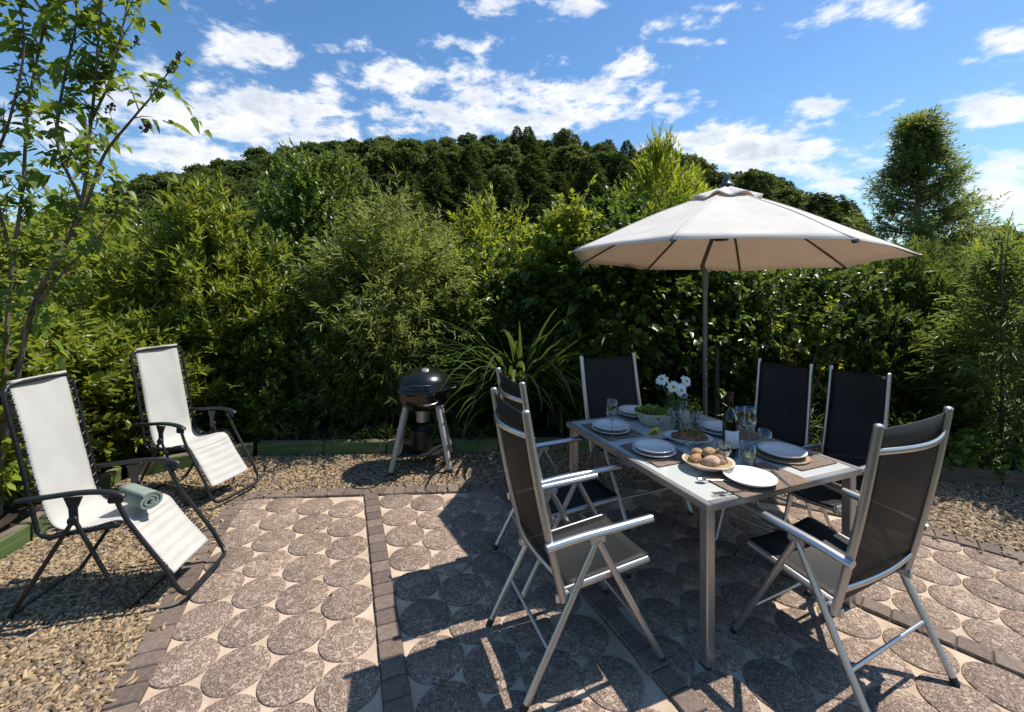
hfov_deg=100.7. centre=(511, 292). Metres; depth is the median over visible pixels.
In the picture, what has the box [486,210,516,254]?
conifer tree
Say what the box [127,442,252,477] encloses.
edging board
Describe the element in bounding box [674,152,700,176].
broadleaf tree
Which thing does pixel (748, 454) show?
lemon slice
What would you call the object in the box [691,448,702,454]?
bread roll
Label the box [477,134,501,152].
broadleaf tree
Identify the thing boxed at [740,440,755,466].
tumbler
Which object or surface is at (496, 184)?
conifer tree
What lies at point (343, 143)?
broadleaf tree
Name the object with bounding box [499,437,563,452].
edging board
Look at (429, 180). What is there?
conifer tree
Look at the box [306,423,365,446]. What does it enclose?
plant
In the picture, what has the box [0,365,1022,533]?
soil
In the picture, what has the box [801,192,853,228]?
conifer tree
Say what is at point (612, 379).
dining chair
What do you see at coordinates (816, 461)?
placemat
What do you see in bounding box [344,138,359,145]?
broadleaf tree
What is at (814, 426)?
plant
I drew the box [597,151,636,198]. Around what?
tree
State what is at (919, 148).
deciduous tree
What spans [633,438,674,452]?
dinner plate
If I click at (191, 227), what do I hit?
spiky shrub
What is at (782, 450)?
dinner plate
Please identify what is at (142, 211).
back shrub
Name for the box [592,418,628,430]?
dinner plate
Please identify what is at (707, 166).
broadleaf tree
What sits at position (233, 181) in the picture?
broadleaf tree
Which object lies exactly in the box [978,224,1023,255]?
broadleaf tree
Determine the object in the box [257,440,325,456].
edging board
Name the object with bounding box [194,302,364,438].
back shrub
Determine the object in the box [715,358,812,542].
dining chair
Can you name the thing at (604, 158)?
broadleaf tree
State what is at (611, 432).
dinner plate
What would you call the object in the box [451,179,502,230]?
conifer tree
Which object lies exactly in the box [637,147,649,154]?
broadleaf tree
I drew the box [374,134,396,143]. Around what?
broadleaf tree
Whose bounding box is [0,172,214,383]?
willow shrub
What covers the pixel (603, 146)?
broadleaf tree
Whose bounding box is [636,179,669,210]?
conifer tree
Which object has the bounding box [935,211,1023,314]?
golden shrub
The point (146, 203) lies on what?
broadleaf tree
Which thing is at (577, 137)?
conifer tree
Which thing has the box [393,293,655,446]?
strap plant
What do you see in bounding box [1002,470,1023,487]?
edging board
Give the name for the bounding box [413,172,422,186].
broadleaf tree
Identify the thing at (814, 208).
broadleaf tree
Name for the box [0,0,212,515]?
lilac tree
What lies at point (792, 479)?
placemat
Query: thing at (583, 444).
edging board
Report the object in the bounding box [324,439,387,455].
edging board
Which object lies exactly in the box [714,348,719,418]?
wooden stake
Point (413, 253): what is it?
willowy shrub
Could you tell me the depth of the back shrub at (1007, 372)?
5.02 m
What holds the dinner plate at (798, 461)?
on the placemat at (816, 461)
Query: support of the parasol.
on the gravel
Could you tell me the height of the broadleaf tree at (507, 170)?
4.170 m
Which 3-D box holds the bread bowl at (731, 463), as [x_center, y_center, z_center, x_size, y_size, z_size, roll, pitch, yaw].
[1.025,0.897,2.218,0.260,0.047,0.239,0,0,0]
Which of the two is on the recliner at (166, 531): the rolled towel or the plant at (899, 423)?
the rolled towel
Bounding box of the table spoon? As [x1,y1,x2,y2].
[696,477,731,480]
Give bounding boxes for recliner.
[0,370,225,618]
[129,344,259,505]
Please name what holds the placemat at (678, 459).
on the dining table
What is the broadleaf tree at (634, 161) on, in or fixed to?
on the hill
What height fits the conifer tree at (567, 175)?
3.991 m
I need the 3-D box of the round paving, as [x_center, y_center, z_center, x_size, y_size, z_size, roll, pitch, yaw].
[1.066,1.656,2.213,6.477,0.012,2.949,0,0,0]
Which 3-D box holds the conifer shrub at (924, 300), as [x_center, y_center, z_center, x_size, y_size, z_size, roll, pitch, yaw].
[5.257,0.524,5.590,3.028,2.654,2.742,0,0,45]
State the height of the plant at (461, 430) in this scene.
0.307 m
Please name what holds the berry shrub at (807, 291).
on the soil
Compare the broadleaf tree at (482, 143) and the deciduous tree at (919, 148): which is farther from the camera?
the broadleaf tree at (482, 143)
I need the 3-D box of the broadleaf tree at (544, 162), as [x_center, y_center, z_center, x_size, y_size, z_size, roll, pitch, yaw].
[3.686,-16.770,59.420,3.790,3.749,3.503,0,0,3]
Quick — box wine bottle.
[722,391,738,457]
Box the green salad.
[634,403,668,418]
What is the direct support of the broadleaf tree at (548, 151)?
on the hill
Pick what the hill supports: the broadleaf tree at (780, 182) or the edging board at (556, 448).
the broadleaf tree at (780, 182)
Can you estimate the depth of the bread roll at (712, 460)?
2.15 m
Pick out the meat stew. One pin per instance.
(683, 435)
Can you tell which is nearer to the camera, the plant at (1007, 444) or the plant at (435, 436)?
the plant at (1007, 444)
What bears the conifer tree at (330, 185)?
on the hill
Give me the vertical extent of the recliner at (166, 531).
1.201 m
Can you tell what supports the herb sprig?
in the tumbler
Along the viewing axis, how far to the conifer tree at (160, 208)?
36.53 m
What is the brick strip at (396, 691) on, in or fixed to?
on the gravel bed
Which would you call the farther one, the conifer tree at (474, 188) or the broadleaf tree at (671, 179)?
the broadleaf tree at (671, 179)
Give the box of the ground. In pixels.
[0,319,889,479]
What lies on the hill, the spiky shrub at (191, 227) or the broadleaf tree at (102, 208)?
the broadleaf tree at (102, 208)
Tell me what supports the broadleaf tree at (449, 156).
on the hill
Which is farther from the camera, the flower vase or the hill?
the hill
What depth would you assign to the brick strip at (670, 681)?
1.95 m
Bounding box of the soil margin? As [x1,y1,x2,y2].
[124,433,819,472]
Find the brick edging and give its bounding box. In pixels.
[101,480,1023,711]
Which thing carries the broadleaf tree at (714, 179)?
on the hill
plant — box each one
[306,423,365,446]
[352,422,396,445]
[392,422,447,438]
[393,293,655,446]
[448,419,497,445]
[525,355,649,435]
[644,399,710,412]
[714,400,752,429]
[808,402,824,451]
[889,408,954,456]
[898,412,1010,472]
[944,429,1023,482]
[977,434,1023,468]
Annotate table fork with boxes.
[646,457,675,461]
[711,490,747,494]
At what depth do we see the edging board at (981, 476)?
3.66 m
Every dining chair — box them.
[486,387,666,711]
[493,367,631,603]
[579,352,693,530]
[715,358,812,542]
[730,406,960,711]
[779,365,891,529]
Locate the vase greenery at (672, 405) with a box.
[665,391,683,429]
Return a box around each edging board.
[0,524,29,559]
[19,509,50,540]
[94,468,120,488]
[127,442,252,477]
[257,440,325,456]
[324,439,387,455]
[387,439,432,453]
[433,438,497,453]
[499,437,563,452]
[565,437,601,451]
[939,464,1001,486]
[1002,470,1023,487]
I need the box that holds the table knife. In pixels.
[770,470,791,486]
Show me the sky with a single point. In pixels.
(803, 92)
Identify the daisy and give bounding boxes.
[656,375,678,424]
[666,381,677,429]
[674,376,690,428]
[675,383,685,429]
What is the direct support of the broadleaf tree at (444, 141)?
on the hill
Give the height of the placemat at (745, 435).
0.005 m
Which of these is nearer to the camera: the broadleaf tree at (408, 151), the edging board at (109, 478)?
the edging board at (109, 478)
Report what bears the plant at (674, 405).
on the soil
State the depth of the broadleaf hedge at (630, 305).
5.21 m
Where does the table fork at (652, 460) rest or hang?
on the placemat at (678, 459)
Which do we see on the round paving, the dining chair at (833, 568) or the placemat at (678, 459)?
the dining chair at (833, 568)
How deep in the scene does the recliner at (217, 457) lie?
3.53 m
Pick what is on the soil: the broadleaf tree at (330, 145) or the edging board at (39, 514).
the edging board at (39, 514)
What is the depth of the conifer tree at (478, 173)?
44.24 m
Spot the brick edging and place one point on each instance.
(151, 651)
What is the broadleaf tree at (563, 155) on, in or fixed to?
on the hill
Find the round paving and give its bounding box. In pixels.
[135,488,1023,711]
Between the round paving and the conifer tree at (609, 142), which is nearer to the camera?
the round paving
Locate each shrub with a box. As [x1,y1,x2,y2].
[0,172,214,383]
[0,295,146,505]
[14,202,250,348]
[36,297,233,470]
[63,166,310,430]
[153,137,421,414]
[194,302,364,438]
[271,295,448,429]
[280,165,495,429]
[393,240,555,421]
[397,181,553,398]
[512,174,617,395]
[609,118,715,292]
[632,270,817,425]
[674,263,935,423]
[761,295,847,401]
[777,231,1023,431]
[781,289,1023,433]
[894,211,1023,468]
[920,261,1023,419]
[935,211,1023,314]
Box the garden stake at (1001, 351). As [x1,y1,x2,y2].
[1000,242,1002,468]
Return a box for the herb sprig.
[688,398,700,422]
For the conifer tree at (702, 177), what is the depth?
62.22 m
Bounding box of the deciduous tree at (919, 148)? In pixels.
[842,103,1023,310]
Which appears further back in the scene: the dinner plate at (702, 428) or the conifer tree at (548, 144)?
the conifer tree at (548, 144)
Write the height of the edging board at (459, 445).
0.154 m
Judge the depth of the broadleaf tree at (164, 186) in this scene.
62.23 m
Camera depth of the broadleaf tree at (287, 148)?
71.07 m
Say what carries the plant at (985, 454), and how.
on the soil
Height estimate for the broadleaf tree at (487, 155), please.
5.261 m
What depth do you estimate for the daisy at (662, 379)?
2.79 m
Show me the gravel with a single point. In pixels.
(72, 642)
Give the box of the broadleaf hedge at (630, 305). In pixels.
[500,182,753,419]
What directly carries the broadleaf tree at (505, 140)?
on the hill
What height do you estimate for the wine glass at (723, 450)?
0.135 m
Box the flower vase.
[670,407,683,429]
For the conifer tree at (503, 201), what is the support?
on the hill
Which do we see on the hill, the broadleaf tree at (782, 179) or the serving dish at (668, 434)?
the broadleaf tree at (782, 179)
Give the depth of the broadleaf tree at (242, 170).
60.41 m
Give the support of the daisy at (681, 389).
in the flower vase
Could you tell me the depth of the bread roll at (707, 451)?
2.20 m
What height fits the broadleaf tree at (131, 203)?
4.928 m
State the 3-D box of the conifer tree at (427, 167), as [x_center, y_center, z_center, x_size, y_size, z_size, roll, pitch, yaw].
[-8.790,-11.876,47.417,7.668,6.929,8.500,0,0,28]
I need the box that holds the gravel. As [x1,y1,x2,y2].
[0,450,1023,711]
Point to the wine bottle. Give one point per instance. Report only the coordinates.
(730, 427)
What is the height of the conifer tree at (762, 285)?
7.172 m
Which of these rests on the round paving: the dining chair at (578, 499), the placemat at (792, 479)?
the dining chair at (578, 499)
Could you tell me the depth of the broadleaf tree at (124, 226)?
46.58 m
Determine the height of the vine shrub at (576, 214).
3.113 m
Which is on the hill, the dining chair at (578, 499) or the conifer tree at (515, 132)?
the conifer tree at (515, 132)
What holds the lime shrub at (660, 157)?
on the soil
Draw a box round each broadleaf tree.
[14,211,48,230]
[76,191,102,203]
[90,200,115,213]
[95,180,135,204]
[100,213,141,232]
[122,198,143,223]
[123,171,180,200]
[129,197,160,228]
[152,171,178,176]
[160,174,179,193]
[171,173,210,192]
[178,171,210,176]
[181,163,211,175]
[201,173,242,197]
[207,157,226,175]
[221,160,260,182]
[230,178,287,215]
[240,145,269,160]
[251,157,266,167]
[255,150,307,189]
[275,145,293,152]
[292,141,324,162]
[317,151,369,191]
[318,140,344,159]
[338,140,352,147]
[343,145,364,165]
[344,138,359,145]
[353,138,387,171]
[354,177,379,193]
[359,144,396,175]
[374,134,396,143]
[377,173,393,188]
[378,139,391,147]
[386,138,427,175]
[412,138,423,147]
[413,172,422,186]
[417,141,441,165]
[431,143,475,186]
[437,136,456,147]
[455,132,477,148]
[468,141,494,151]
[470,144,506,172]
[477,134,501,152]
[488,163,516,183]
[490,142,524,168]
[500,136,516,144]
[526,160,551,174]
[540,146,557,163]
[545,143,588,178]
[551,127,578,148]
[583,150,622,184]
[588,142,614,154]
[621,155,651,188]
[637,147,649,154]
[658,165,692,199]
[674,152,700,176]
[688,153,718,181]
[704,171,734,190]
[730,174,737,181]
[733,168,778,194]
[766,171,782,186]
[768,185,808,207]
[776,176,789,188]
[799,202,829,218]
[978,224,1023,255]
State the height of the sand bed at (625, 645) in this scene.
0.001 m
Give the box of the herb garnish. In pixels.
[680,427,701,436]
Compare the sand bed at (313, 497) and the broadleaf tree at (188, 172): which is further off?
the broadleaf tree at (188, 172)
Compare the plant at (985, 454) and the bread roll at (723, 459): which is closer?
the bread roll at (723, 459)
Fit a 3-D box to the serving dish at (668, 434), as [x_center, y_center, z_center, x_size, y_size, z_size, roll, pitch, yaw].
[1.083,0.901,2.609,0.287,0.039,0.210,0,0,14]
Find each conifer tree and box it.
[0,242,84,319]
[143,204,176,231]
[196,185,217,211]
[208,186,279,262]
[227,184,262,227]
[285,237,326,294]
[302,180,355,225]
[316,173,345,200]
[335,185,387,241]
[352,183,377,205]
[378,171,440,237]
[385,196,434,270]
[407,171,465,226]
[409,154,457,206]
[440,144,493,216]
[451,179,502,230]
[473,216,509,261]
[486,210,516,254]
[489,171,507,201]
[493,176,528,228]
[496,153,566,211]
[508,125,521,144]
[516,203,546,257]
[517,126,542,153]
[518,135,547,162]
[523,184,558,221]
[540,171,570,204]
[542,139,555,163]
[559,171,582,196]
[562,156,615,210]
[571,133,583,148]
[582,141,590,151]
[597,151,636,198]
[604,139,618,152]
[619,139,635,161]
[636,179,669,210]
[689,172,711,195]
[715,270,779,299]
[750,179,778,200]
[775,199,791,206]
[782,180,796,188]
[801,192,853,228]
[830,194,875,236]
[837,200,880,238]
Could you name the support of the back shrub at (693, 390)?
on the soil
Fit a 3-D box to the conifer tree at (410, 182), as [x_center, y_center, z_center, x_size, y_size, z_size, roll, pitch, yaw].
[-9.844,-7.305,38.864,9.288,7.494,7.625,0,0,18]
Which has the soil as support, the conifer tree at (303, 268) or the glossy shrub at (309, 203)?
the glossy shrub at (309, 203)
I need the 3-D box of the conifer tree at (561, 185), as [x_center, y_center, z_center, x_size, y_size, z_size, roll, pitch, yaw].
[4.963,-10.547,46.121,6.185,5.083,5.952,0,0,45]
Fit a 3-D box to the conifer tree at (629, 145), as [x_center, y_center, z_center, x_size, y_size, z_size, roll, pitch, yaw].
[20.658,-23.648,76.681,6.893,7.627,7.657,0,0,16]
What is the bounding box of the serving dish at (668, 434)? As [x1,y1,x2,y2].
[663,430,712,444]
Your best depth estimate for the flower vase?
2.79 m
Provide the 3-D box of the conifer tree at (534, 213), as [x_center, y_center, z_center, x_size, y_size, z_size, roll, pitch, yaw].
[2.201,-4.782,35.262,5.947,5.379,5.339,0,0,33]
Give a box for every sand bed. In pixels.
[115,485,1001,707]
[498,495,688,711]
[634,512,1023,677]
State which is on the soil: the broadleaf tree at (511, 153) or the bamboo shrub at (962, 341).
the bamboo shrub at (962, 341)
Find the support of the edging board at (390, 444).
on the ground
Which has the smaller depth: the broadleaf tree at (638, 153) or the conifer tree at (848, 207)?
the conifer tree at (848, 207)
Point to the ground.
(123, 476)
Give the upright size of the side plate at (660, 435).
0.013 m
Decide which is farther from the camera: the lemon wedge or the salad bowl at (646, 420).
the salad bowl at (646, 420)
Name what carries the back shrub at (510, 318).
on the soil
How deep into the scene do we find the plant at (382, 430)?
4.51 m
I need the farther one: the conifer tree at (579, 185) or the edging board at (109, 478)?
the conifer tree at (579, 185)
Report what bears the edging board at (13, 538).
on the ground
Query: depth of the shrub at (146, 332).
4.08 m
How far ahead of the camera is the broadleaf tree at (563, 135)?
82.05 m
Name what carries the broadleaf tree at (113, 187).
on the hill
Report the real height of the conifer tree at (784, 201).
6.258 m
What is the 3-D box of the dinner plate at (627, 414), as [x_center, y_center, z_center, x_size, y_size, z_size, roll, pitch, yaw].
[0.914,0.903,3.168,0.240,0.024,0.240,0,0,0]
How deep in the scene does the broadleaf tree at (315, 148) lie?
70.08 m
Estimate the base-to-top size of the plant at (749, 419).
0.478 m
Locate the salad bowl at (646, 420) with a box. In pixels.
[634,409,667,426]
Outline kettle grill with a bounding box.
[387,367,455,476]
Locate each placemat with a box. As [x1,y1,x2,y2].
[581,423,642,439]
[607,410,673,420]
[620,443,685,466]
[692,426,766,442]
[699,461,811,498]
[742,441,836,470]
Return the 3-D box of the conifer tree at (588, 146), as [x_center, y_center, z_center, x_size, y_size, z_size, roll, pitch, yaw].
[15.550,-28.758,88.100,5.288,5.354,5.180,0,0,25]
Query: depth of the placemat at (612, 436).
2.73 m
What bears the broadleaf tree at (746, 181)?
on the hill
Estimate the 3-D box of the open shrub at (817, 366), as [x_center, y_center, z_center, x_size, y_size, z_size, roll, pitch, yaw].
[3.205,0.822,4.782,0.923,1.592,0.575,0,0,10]
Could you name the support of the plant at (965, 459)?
on the soil
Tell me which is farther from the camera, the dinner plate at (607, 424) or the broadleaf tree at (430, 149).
the broadleaf tree at (430, 149)
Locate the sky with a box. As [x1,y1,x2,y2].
[0,0,1023,246]
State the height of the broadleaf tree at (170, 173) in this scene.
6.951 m
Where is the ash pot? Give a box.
[411,425,431,452]
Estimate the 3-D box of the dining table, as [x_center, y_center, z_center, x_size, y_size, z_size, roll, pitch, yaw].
[1.111,1.294,2.621,1.065,0.745,1.272,0,0,-21]
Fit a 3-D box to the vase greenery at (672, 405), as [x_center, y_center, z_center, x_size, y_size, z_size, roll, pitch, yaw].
[1.068,0.779,2.796,0.156,0.256,0.123,0,0,0]
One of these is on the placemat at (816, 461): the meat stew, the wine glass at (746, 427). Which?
the wine glass at (746, 427)
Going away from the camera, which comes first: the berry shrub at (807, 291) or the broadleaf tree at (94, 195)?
the berry shrub at (807, 291)
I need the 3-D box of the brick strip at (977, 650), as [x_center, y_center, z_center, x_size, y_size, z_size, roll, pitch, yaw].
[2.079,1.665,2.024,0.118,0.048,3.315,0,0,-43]
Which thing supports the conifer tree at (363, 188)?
on the hill
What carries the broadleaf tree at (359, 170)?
on the hill
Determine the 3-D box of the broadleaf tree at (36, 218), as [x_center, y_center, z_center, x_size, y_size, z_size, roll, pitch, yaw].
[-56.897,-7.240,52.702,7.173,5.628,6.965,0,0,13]
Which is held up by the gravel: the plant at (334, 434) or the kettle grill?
the kettle grill
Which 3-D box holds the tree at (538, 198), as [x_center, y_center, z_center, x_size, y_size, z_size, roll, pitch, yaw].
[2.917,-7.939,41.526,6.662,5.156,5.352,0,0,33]
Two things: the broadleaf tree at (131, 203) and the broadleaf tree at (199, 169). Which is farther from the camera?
the broadleaf tree at (199, 169)
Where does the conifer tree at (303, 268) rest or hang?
on the hill
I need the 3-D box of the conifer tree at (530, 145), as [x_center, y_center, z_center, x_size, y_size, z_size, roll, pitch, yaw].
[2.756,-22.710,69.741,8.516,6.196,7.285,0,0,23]
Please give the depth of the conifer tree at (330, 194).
42.09 m
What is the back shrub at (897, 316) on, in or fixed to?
on the soil
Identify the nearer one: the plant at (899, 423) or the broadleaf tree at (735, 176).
the plant at (899, 423)
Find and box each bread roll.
[687,453,703,462]
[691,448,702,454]
[701,455,720,466]
[702,447,714,456]
[714,454,726,464]
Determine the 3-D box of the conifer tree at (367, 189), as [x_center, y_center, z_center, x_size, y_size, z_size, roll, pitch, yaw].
[-12.612,-5.369,35.841,7.923,7.156,7.841,0,0,-8]
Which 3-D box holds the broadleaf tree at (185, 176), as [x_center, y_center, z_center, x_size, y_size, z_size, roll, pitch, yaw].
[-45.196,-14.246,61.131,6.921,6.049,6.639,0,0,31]
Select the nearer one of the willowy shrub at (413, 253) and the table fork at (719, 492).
the table fork at (719, 492)
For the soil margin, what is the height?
0.007 m
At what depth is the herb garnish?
2.60 m
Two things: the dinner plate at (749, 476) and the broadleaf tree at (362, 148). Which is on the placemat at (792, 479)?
the dinner plate at (749, 476)
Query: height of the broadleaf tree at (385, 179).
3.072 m
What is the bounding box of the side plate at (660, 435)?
[648,431,668,438]
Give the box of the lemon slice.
[744,451,753,457]
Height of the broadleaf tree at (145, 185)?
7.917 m
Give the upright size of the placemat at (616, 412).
0.005 m
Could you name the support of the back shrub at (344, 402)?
on the soil
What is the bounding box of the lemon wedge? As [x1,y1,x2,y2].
[653,427,658,433]
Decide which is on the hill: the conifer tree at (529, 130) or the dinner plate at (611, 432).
the conifer tree at (529, 130)
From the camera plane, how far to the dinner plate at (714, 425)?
2.84 m
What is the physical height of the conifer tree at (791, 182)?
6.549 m
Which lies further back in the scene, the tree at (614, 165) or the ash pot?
the tree at (614, 165)
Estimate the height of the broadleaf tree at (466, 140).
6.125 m
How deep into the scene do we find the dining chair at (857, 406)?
2.77 m
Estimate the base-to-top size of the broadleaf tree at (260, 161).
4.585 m
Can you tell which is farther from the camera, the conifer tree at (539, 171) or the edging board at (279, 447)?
the conifer tree at (539, 171)
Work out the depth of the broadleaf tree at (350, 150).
70.95 m
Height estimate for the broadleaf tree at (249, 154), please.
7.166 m
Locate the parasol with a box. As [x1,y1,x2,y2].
[571,173,921,414]
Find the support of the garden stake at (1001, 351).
on the soil
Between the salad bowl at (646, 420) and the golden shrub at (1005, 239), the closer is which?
the salad bowl at (646, 420)
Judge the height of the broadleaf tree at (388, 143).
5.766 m
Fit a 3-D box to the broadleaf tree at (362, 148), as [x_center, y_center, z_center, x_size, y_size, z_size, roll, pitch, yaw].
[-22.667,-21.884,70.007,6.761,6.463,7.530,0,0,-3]
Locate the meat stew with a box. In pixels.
[671,429,707,444]
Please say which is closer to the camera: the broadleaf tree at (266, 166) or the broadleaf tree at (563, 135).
the broadleaf tree at (266, 166)
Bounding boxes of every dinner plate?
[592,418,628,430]
[592,425,629,434]
[618,405,639,414]
[618,410,637,417]
[631,444,675,457]
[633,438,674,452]
[698,424,739,435]
[699,419,721,431]
[723,465,777,487]
[754,447,810,464]
[757,441,807,458]
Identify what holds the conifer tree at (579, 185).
on the hill
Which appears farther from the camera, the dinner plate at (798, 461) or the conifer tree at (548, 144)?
the conifer tree at (548, 144)
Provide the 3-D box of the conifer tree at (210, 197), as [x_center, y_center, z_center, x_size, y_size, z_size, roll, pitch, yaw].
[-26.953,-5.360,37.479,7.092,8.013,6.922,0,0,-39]
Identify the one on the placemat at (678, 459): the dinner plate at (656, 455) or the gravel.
the dinner plate at (656, 455)
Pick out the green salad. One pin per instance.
(646, 408)
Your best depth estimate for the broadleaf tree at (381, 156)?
62.18 m
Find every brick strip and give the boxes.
[364,488,413,711]
[493,483,712,711]
[633,506,1023,676]
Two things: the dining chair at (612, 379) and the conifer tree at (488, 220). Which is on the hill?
the conifer tree at (488, 220)
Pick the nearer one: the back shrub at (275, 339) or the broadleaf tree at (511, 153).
the back shrub at (275, 339)
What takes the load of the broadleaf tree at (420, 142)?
on the hill
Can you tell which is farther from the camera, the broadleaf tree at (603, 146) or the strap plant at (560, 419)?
the broadleaf tree at (603, 146)
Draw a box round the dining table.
[566,407,861,670]
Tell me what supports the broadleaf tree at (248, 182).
on the hill
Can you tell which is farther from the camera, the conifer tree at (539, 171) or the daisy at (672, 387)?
the conifer tree at (539, 171)
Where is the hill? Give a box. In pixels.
[0,162,914,318]
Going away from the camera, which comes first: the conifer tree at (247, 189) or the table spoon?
the table spoon
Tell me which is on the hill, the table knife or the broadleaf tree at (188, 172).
the broadleaf tree at (188, 172)
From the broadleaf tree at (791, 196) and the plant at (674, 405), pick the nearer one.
the plant at (674, 405)
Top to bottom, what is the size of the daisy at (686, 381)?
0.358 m
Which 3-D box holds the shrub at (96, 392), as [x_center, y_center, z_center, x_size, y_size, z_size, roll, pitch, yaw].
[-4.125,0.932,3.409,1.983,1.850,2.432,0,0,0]
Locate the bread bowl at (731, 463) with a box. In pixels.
[682,452,735,472]
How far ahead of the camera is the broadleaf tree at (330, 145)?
71.21 m
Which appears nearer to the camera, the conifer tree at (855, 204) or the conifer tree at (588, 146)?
the conifer tree at (855, 204)
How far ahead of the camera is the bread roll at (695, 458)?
2.20 m
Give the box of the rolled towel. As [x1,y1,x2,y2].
[119,483,162,509]
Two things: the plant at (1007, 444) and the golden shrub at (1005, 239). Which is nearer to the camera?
the plant at (1007, 444)
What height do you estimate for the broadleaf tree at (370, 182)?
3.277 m
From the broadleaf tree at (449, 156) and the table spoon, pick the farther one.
the broadleaf tree at (449, 156)
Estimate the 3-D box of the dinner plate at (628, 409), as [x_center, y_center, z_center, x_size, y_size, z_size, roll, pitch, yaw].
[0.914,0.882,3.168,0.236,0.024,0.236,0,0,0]
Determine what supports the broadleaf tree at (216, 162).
on the hill
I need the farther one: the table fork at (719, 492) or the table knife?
the table knife
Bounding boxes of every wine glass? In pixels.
[716,441,731,456]
[742,406,757,449]
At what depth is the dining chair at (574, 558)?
1.86 m
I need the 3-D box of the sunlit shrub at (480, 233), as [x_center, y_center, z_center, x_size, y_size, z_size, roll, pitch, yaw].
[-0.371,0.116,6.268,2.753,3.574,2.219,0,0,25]

